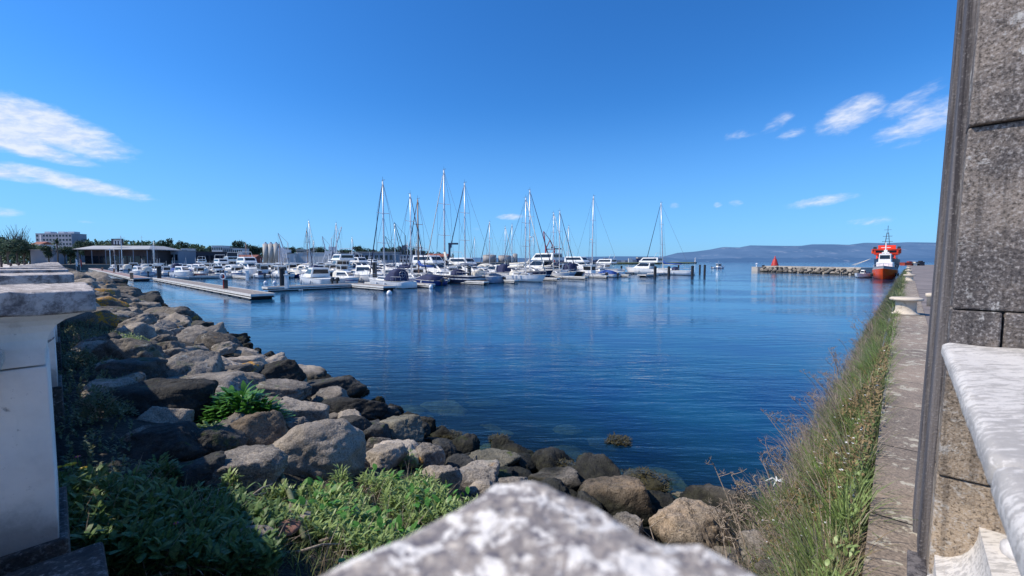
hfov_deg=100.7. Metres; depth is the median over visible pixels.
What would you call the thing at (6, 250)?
tree
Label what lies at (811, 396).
dry shrub
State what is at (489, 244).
sailing yacht
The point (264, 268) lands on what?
fishing boat
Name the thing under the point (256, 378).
boulder
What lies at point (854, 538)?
grass
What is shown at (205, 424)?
leafy plant
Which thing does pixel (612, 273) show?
covered boat
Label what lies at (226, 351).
boulder
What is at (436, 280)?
cabin boat
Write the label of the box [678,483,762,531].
boulder
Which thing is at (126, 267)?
motorboat
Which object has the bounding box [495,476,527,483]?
boulder
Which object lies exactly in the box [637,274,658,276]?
pontoon
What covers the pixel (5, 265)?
promenade
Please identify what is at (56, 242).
palm tree
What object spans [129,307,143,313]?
boulder
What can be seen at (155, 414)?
boulder
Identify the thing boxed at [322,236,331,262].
harbour crane
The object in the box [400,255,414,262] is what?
office building
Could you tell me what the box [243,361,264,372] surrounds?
boulder
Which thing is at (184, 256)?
waterside shed
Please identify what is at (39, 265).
balustrade pier
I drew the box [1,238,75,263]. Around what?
distant wood
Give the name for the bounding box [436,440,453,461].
tide stone
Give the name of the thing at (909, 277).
mooring bollard
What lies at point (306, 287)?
pontoon
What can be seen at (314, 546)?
dry cane
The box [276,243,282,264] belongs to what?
sailing yacht
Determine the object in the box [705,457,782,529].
dry shrub
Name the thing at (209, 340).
boulder
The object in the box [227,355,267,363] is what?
boulder
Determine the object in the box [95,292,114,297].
boulder
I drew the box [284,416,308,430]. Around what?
boulder
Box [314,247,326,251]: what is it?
tree
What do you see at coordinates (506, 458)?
boulder
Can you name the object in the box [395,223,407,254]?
harbour crane
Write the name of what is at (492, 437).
seaweed clump
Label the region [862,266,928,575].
quay coping
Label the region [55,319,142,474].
creeping weeds
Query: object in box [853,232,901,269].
rescue ship
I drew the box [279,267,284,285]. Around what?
mooring pile
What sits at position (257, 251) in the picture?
tree
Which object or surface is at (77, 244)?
tree
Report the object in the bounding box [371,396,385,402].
tide stone
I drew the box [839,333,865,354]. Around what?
dry shrub
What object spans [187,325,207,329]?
boulder
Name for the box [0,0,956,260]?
sky
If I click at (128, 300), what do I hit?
boulder
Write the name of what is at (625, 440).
seaweed clump
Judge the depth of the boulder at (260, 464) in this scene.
3.90 m
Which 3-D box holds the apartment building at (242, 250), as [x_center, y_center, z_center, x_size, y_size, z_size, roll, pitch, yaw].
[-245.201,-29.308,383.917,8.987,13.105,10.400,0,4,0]
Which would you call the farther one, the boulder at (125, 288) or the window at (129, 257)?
the window at (129, 257)
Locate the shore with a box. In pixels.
[473,256,682,261]
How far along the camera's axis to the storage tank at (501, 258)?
474.96 m
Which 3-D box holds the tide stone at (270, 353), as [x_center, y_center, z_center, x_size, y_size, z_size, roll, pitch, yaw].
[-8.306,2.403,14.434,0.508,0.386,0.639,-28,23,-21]
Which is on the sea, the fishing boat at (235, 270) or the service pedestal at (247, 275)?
the fishing boat at (235, 270)
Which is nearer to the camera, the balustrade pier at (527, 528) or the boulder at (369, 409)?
the balustrade pier at (527, 528)
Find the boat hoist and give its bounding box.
[448,243,457,265]
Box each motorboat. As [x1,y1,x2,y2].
[120,258,131,272]
[129,265,144,275]
[140,266,155,275]
[169,258,180,267]
[169,266,194,276]
[192,258,210,273]
[209,265,227,274]
[224,259,235,272]
[297,257,308,269]
[299,255,344,284]
[301,265,320,272]
[331,260,358,282]
[355,252,387,282]
[382,259,408,272]
[407,258,423,274]
[480,262,510,274]
[483,273,507,279]
[854,270,872,277]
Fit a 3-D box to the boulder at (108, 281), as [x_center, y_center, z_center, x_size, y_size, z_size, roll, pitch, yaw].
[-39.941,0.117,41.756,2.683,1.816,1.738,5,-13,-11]
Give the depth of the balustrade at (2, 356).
1.71 m
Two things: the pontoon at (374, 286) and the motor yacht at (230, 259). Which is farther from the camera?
the motor yacht at (230, 259)
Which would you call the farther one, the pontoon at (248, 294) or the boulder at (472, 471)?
the pontoon at (248, 294)
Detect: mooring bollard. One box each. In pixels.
[889,297,923,315]
[903,274,915,280]
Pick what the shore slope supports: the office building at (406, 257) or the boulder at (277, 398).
the boulder at (277, 398)
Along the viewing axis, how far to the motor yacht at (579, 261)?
102.05 m
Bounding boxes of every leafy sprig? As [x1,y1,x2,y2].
[216,466,244,491]
[325,463,356,491]
[398,449,418,468]
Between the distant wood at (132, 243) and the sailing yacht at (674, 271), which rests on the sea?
the sailing yacht at (674, 271)
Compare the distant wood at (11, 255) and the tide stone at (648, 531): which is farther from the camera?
the distant wood at (11, 255)
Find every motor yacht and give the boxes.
[196,256,206,263]
[214,257,227,269]
[224,252,237,264]
[236,253,260,274]
[327,248,355,270]
[349,253,367,264]
[412,248,456,272]
[449,252,487,273]
[527,246,568,271]
[551,261,584,275]
[564,254,603,269]
[596,255,624,271]
[626,254,666,273]
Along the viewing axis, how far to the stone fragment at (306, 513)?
3.30 m
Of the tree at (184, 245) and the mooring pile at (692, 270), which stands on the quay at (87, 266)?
the tree at (184, 245)
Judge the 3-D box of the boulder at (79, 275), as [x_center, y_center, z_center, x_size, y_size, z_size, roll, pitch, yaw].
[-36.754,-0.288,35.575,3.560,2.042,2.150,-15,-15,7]
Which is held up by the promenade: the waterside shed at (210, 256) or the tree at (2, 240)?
the tree at (2, 240)
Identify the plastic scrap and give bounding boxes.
[765,476,787,483]
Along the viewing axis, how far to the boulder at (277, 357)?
11.63 m
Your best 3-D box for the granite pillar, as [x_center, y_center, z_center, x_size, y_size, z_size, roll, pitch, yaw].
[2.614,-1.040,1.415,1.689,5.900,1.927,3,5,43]
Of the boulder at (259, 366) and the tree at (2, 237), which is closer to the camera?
the boulder at (259, 366)
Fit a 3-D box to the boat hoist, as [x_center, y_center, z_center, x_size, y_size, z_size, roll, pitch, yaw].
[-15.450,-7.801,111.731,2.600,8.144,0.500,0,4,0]
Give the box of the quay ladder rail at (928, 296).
[925,293,931,305]
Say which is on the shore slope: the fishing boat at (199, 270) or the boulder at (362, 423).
the boulder at (362, 423)
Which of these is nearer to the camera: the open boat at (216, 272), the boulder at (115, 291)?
the boulder at (115, 291)
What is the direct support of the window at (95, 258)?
in the restaurant pavilion
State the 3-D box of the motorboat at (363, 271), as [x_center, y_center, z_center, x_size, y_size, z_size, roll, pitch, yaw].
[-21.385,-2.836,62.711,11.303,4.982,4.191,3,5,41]
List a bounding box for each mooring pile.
[156,266,161,277]
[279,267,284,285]
[372,262,376,277]
[467,266,470,275]
[653,266,656,276]
[691,266,693,275]
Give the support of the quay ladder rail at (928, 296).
on the quay at (923, 278)
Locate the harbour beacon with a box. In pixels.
[771,256,778,265]
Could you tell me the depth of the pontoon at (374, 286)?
49.55 m
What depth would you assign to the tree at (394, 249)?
414.35 m
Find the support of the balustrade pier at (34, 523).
on the retaining wall
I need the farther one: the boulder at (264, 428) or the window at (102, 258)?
the window at (102, 258)
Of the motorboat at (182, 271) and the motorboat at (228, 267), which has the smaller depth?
the motorboat at (182, 271)
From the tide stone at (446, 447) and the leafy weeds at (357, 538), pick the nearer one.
the leafy weeds at (357, 538)
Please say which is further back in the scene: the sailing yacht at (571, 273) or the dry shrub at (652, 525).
the sailing yacht at (571, 273)
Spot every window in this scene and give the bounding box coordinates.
[85,256,91,263]
[93,256,98,263]
[99,256,105,263]
[107,256,112,263]
[114,256,119,263]
[121,256,126,263]
[128,256,132,263]
[135,256,140,263]
[142,256,146,263]
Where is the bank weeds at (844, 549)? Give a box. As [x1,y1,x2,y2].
[759,313,896,575]
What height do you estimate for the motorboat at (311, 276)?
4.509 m
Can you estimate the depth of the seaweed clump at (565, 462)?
6.69 m
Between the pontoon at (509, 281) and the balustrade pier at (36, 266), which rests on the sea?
the pontoon at (509, 281)
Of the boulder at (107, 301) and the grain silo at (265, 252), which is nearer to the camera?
the boulder at (107, 301)
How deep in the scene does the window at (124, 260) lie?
201.42 m
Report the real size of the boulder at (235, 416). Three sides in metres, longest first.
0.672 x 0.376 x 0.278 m
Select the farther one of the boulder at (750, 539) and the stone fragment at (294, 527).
the boulder at (750, 539)
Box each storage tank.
[483,254,495,261]
[498,255,509,261]
[513,253,517,261]
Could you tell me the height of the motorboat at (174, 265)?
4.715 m
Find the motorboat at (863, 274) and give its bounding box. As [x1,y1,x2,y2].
[854,270,872,277]
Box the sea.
[28,261,933,542]
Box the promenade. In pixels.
[3,263,28,266]
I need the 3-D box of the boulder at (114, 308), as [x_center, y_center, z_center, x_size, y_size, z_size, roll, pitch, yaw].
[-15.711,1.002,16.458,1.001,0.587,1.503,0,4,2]
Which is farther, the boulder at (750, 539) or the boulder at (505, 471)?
the boulder at (505, 471)
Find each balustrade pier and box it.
[0,267,64,341]
[0,269,68,373]
[0,272,74,434]
[0,282,96,574]
[10,266,63,266]
[18,265,61,265]
[323,481,755,575]
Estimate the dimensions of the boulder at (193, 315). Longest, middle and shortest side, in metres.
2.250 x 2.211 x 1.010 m
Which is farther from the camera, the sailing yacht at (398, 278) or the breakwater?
the breakwater
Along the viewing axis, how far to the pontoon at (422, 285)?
52.95 m
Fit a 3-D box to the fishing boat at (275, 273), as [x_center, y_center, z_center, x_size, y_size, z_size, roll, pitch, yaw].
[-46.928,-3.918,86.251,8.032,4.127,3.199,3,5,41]
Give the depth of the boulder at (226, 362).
9.40 m
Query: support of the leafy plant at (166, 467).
on the shore slope
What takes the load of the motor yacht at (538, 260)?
on the sea
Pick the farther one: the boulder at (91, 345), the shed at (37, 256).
the shed at (37, 256)
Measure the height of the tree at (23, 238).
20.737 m
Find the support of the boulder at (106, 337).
on the shore slope
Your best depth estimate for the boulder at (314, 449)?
4.61 m
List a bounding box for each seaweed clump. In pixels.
[437,429,462,439]
[488,433,508,441]
[535,459,575,470]
[604,432,632,446]
[621,465,674,492]
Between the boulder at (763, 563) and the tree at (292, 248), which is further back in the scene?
the tree at (292, 248)
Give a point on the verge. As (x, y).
(661, 262)
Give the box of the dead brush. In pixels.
[711,302,885,572]
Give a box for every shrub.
[62,347,101,368]
[65,383,138,423]
[118,331,149,340]
[619,511,680,543]
[685,496,777,573]
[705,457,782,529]
[757,436,793,488]
[760,409,822,449]
[790,389,838,421]
[800,370,841,395]
[825,346,853,375]
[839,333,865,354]
[849,317,871,337]
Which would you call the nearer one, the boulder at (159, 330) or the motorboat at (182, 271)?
the boulder at (159, 330)
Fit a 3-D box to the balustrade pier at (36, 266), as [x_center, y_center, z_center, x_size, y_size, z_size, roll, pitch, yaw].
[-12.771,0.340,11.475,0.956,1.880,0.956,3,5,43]
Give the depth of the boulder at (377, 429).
6.57 m
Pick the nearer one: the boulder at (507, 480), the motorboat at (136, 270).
the boulder at (507, 480)
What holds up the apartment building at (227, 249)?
on the quay at (87, 266)
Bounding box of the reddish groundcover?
[749,342,890,575]
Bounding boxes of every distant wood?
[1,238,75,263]
[2,245,76,263]
[82,238,214,251]
[252,249,452,259]
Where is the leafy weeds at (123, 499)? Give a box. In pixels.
[58,458,287,575]
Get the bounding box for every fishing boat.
[151,264,162,272]
[161,266,170,275]
[193,266,208,275]
[226,266,242,274]
[256,264,271,273]
[264,258,273,270]
[271,259,294,277]
[284,263,297,272]
[325,264,336,271]
[334,260,354,273]
[577,264,608,277]
[711,262,724,268]
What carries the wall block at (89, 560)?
on the shore slope
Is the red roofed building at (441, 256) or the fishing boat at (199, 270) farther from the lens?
the red roofed building at (441, 256)
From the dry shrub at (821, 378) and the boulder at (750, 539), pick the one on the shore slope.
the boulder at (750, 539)
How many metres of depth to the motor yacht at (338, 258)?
105.22 m
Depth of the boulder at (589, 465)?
6.38 m
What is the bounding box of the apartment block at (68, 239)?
[35,232,86,262]
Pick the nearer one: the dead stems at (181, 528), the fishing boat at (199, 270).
the dead stems at (181, 528)
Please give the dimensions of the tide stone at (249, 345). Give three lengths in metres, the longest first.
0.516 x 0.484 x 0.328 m
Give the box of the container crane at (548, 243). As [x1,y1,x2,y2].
[543,231,560,261]
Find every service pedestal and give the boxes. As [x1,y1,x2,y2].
[245,271,248,280]
[284,274,288,288]
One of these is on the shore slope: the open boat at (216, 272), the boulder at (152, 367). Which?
the boulder at (152, 367)
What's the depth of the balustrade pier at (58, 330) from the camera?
8.85 m
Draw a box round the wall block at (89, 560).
[3,542,108,575]
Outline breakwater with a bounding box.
[766,266,872,273]
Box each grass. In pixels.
[61,459,300,575]
[257,465,471,575]
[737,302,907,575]
[855,270,907,341]
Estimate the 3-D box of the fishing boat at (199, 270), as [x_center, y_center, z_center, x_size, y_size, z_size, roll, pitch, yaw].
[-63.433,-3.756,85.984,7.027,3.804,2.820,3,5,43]
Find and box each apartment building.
[180,248,195,250]
[212,246,229,251]
[223,248,232,251]
[232,248,248,254]
[296,249,308,251]
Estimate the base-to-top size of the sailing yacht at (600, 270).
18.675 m
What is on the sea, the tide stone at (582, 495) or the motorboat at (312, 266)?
the motorboat at (312, 266)
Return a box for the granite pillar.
[907,0,1023,575]
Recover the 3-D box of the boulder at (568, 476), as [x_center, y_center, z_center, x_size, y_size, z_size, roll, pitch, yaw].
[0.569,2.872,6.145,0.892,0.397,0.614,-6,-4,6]
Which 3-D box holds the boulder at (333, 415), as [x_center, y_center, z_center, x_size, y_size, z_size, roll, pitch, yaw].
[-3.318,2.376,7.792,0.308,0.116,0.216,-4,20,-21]
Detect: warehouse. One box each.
[286,253,297,262]
[296,252,334,262]
[354,252,399,262]
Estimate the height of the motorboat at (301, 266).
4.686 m
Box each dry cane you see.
[250,483,272,496]
[279,473,306,540]
[298,543,341,553]
[319,531,360,542]
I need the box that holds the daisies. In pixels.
[766,350,884,569]
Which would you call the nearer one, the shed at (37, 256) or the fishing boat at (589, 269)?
the fishing boat at (589, 269)
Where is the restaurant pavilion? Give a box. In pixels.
[73,239,178,263]
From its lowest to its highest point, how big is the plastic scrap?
0.062 m
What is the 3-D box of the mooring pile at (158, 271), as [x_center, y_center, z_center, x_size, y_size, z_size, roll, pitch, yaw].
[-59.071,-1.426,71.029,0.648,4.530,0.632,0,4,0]
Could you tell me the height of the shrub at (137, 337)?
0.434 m
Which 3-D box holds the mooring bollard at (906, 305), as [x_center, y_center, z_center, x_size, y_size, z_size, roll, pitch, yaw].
[11.158,0.496,12.008,0.730,0.492,0.730,0,4,0]
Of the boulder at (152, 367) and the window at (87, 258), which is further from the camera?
the window at (87, 258)
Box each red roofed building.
[239,255,262,262]
[427,254,448,262]
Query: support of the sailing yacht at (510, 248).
on the sea
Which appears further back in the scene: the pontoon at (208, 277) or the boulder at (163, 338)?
the pontoon at (208, 277)
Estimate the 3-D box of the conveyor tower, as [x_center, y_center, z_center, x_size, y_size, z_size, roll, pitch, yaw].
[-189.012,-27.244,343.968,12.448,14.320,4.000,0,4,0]
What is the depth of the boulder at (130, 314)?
15.71 m
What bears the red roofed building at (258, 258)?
on the quay at (87, 266)
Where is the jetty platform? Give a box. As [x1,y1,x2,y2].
[751,267,762,270]
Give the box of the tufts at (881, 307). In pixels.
[858,268,908,341]
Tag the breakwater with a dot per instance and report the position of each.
(868, 269)
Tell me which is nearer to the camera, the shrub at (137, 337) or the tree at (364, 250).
the shrub at (137, 337)
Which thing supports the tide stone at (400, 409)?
on the shore slope
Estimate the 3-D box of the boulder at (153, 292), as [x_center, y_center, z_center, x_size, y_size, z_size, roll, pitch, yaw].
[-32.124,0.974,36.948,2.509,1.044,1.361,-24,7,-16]
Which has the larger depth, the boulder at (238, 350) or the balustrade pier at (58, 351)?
the boulder at (238, 350)
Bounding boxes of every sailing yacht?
[151,240,157,267]
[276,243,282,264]
[302,221,315,265]
[302,229,312,264]
[331,224,342,263]
[369,177,416,288]
[386,222,403,269]
[394,193,426,280]
[405,195,447,283]
[426,169,485,283]
[446,179,503,282]
[470,236,486,268]
[479,219,497,267]
[498,228,513,264]
[499,198,545,281]
[502,226,524,264]
[503,189,552,276]
[534,213,569,275]
[545,210,576,275]
[561,226,578,262]
[576,194,624,276]
[647,204,694,274]
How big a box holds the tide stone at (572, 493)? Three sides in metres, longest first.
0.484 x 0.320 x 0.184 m
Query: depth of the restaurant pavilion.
201.41 m
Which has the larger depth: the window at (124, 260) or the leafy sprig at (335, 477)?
the window at (124, 260)
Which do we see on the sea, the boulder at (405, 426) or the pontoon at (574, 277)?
the pontoon at (574, 277)
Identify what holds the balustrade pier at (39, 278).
on the retaining wall
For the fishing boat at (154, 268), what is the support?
on the sea
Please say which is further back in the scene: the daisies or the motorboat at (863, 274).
the motorboat at (863, 274)
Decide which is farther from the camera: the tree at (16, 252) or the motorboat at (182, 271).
the tree at (16, 252)
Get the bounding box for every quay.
[61,262,696,268]
[910,265,933,326]
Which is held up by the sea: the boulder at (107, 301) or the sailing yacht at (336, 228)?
the sailing yacht at (336, 228)
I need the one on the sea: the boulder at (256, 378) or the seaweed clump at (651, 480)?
the seaweed clump at (651, 480)
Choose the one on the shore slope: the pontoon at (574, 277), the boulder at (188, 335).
the boulder at (188, 335)
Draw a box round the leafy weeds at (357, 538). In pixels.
[258,467,478,568]
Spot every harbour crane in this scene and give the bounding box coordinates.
[278,233,290,262]
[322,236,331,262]
[328,227,341,258]
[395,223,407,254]
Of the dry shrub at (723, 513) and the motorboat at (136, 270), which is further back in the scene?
the motorboat at (136, 270)
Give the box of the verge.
[627,262,692,262]
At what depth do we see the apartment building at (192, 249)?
380.15 m
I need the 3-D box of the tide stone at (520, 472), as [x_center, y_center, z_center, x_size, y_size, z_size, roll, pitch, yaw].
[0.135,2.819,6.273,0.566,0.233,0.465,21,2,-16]
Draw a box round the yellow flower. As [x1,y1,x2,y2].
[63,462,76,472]
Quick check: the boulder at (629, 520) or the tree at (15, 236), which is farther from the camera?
the tree at (15, 236)
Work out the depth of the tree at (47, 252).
188.01 m
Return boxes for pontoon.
[88,268,149,280]
[149,277,188,279]
[153,277,274,299]
[175,274,271,278]
[232,275,250,278]
[262,283,360,291]
[352,283,396,290]
[417,283,434,287]
[455,281,488,284]
[503,279,518,282]
[543,277,559,280]
[550,276,587,278]
[582,275,608,277]
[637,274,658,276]
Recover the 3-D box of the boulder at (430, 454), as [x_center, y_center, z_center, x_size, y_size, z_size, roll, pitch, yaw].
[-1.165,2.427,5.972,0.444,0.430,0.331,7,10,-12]
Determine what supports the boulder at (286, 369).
on the shore slope
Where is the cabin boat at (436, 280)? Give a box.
[415,274,447,285]
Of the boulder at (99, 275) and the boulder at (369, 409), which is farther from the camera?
the boulder at (99, 275)
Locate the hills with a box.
[665,242,935,259]
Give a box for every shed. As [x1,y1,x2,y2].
[28,249,67,263]
[170,250,195,263]
[196,252,239,262]
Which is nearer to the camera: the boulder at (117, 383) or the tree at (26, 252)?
the boulder at (117, 383)
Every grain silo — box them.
[263,242,267,262]
[268,242,273,262]
[273,242,278,262]
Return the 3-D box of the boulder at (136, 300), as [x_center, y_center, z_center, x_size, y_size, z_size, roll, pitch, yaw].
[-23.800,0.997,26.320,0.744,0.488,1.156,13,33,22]
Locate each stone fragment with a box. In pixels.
[227,525,277,546]
[278,518,301,536]
[287,500,310,512]
[300,511,313,522]
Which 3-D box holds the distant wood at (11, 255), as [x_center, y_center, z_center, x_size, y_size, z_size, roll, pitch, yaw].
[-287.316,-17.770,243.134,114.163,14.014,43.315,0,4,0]
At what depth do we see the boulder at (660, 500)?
5.60 m
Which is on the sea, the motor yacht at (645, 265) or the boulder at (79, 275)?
the motor yacht at (645, 265)
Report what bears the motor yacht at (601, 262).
on the sea
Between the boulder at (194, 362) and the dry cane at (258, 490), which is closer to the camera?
the dry cane at (258, 490)
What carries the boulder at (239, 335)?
on the shore slope
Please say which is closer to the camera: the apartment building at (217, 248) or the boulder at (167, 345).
the boulder at (167, 345)
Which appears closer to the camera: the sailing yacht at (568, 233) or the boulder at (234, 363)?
the boulder at (234, 363)
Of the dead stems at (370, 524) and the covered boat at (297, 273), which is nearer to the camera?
the dead stems at (370, 524)
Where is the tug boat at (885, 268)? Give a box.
[870,242,898,278]
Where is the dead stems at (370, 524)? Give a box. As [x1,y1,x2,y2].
[279,465,463,566]
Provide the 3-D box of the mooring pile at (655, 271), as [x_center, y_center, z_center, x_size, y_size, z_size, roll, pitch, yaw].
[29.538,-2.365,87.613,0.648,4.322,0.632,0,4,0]
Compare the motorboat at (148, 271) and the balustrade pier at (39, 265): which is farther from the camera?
the motorboat at (148, 271)
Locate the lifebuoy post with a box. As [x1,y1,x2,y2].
[219,273,227,288]
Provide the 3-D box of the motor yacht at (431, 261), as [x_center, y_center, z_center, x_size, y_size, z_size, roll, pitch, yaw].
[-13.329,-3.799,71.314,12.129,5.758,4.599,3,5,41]
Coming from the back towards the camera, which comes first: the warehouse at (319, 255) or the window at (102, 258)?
the warehouse at (319, 255)
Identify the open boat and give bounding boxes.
[208,270,220,275]
[253,270,269,277]
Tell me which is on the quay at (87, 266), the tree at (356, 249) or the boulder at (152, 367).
the tree at (356, 249)
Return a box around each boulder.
[60,308,118,329]
[70,271,96,280]
[70,340,105,354]
[74,278,100,288]
[77,332,121,343]
[80,377,137,398]
[85,271,112,280]
[90,338,169,361]
[90,357,168,379]
[92,359,114,369]
[94,288,121,298]
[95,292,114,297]
[96,279,118,285]
[96,296,129,307]
[96,306,130,311]
[97,378,218,421]
[100,284,117,288]
[111,278,127,283]
[112,312,128,322]
[112,322,156,340]
[117,286,145,295]
[117,310,139,318]
[117,312,157,327]
[117,372,146,381]
[118,421,209,461]
[120,425,151,441]
[121,290,139,296]
[121,293,135,298]
[123,298,132,303]
[129,302,156,310]
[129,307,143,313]
[131,298,139,302]
[136,294,163,304]
[136,406,194,422]
[139,302,161,306]
[143,306,169,312]
[145,291,160,294]
[150,325,173,334]
[150,334,178,342]
[152,313,191,321]
[154,319,176,329]
[155,307,202,320]
[156,341,186,349]
[158,451,225,488]
[163,312,190,326]
[163,347,188,356]
[166,350,224,376]
[166,371,256,391]
[169,319,179,322]
[171,327,186,335]
[175,322,187,326]
[176,328,206,343]
[186,345,208,350]
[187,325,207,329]
[191,320,213,326]
[194,331,242,349]
[194,425,247,454]
[203,322,226,333]
[205,444,287,494]
[211,341,237,354]
[215,347,234,355]
[217,411,245,426]
[221,356,238,364]
[222,357,232,365]
[224,369,265,384]
[225,363,254,371]
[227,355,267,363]
[227,410,287,445]
[228,333,250,339]
[231,347,258,355]
[241,349,266,357]
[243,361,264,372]
[256,378,311,400]
[259,359,305,380]
[261,396,282,403]
[265,352,287,362]
[273,418,365,479]
[279,398,329,421]
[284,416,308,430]
[298,364,330,379]
[308,375,367,397]
[310,386,349,402]
[321,397,387,419]
[329,412,338,418]
[337,409,360,418]
[338,415,371,430]
[363,422,390,439]
[366,437,390,447]
[366,442,408,470]
[369,406,401,420]
[373,439,418,467]
[380,414,424,441]
[416,442,444,468]
[420,416,435,433]
[421,465,462,494]
[459,459,499,486]
[469,448,521,466]
[469,479,492,495]
[491,436,515,448]
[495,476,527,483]
[498,466,513,477]
[501,444,533,455]
[528,466,581,491]
[531,447,573,471]
[536,477,567,494]
[573,453,620,481]
[577,474,656,523]
[613,511,645,537]
[647,490,674,511]
[648,497,738,548]
[671,491,682,496]
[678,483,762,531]
[708,546,744,568]
[738,529,776,571]
[754,558,783,575]
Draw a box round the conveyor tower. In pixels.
[278,246,286,262]
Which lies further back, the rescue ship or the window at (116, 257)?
the window at (116, 257)
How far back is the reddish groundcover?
4.12 m
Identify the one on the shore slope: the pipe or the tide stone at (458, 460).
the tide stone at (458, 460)
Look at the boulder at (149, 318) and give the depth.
14.15 m
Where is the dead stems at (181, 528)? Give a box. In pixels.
[68,454,305,575]
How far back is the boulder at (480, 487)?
5.27 m
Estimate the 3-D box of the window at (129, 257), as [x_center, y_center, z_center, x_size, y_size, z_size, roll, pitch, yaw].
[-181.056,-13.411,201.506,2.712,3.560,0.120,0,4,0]
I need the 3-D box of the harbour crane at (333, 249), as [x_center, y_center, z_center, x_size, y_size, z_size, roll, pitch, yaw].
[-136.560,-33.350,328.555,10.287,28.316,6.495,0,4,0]
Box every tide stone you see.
[237,336,247,342]
[243,342,252,348]
[264,351,275,356]
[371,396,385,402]
[388,404,403,412]
[422,421,430,438]
[424,437,438,442]
[430,425,454,437]
[432,438,456,453]
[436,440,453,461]
[445,453,473,468]
[451,433,479,453]
[510,466,531,480]
[513,453,536,472]
[566,489,577,497]
[575,490,605,513]
[643,527,661,542]
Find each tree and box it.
[0,235,7,262]
[0,238,8,250]
[0,239,23,264]
[7,224,26,262]
[9,238,29,264]
[12,228,30,262]
[21,244,35,262]
[29,241,38,263]
[39,244,55,261]
[49,238,62,262]
[56,245,72,263]
[68,245,79,263]
[72,240,89,262]
[79,240,94,256]
[157,238,172,246]
[177,240,189,247]
[195,248,207,251]
[232,240,248,247]
[248,243,256,253]
[249,246,262,254]
[288,246,295,252]
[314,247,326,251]
[352,246,361,251]
[360,248,371,251]
[387,247,397,251]
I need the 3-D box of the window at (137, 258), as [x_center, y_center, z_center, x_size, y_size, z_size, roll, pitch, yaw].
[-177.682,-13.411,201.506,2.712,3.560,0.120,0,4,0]
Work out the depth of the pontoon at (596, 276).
84.34 m
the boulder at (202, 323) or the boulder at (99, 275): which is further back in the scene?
the boulder at (99, 275)
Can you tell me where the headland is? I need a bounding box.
[683,257,934,261]
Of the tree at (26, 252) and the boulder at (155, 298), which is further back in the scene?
the tree at (26, 252)
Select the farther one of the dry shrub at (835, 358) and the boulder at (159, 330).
the boulder at (159, 330)
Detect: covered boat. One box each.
[288,270,304,277]
[598,270,619,276]
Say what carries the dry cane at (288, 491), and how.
on the leafy weeds at (357, 538)
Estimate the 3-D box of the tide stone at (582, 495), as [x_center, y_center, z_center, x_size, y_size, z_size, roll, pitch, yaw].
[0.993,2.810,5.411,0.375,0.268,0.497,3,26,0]
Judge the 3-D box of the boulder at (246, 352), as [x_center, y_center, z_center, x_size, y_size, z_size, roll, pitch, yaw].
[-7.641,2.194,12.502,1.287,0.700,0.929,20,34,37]
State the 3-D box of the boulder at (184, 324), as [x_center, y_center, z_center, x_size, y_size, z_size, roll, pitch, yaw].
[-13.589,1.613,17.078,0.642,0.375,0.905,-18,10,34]
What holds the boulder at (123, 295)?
on the shore slope
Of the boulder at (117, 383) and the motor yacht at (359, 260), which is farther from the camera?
the motor yacht at (359, 260)
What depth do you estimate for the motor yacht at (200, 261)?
171.41 m
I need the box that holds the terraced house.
[31,242,53,248]
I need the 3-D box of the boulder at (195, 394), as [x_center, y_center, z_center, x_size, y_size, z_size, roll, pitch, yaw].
[-4.799,1.558,5.741,1.353,0.618,1.096,1,5,-40]
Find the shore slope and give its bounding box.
[55,267,890,575]
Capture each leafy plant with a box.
[134,451,185,482]
[194,380,294,424]
[196,420,224,428]
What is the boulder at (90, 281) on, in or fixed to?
on the shore slope
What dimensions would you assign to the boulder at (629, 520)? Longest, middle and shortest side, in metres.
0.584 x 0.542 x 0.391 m
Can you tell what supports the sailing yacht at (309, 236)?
on the sea
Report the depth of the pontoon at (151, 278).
75.32 m
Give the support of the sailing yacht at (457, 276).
on the sea
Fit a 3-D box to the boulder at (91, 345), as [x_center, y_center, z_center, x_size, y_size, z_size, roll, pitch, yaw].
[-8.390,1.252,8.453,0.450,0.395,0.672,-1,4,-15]
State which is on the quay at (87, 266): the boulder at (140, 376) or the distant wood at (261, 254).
the distant wood at (261, 254)

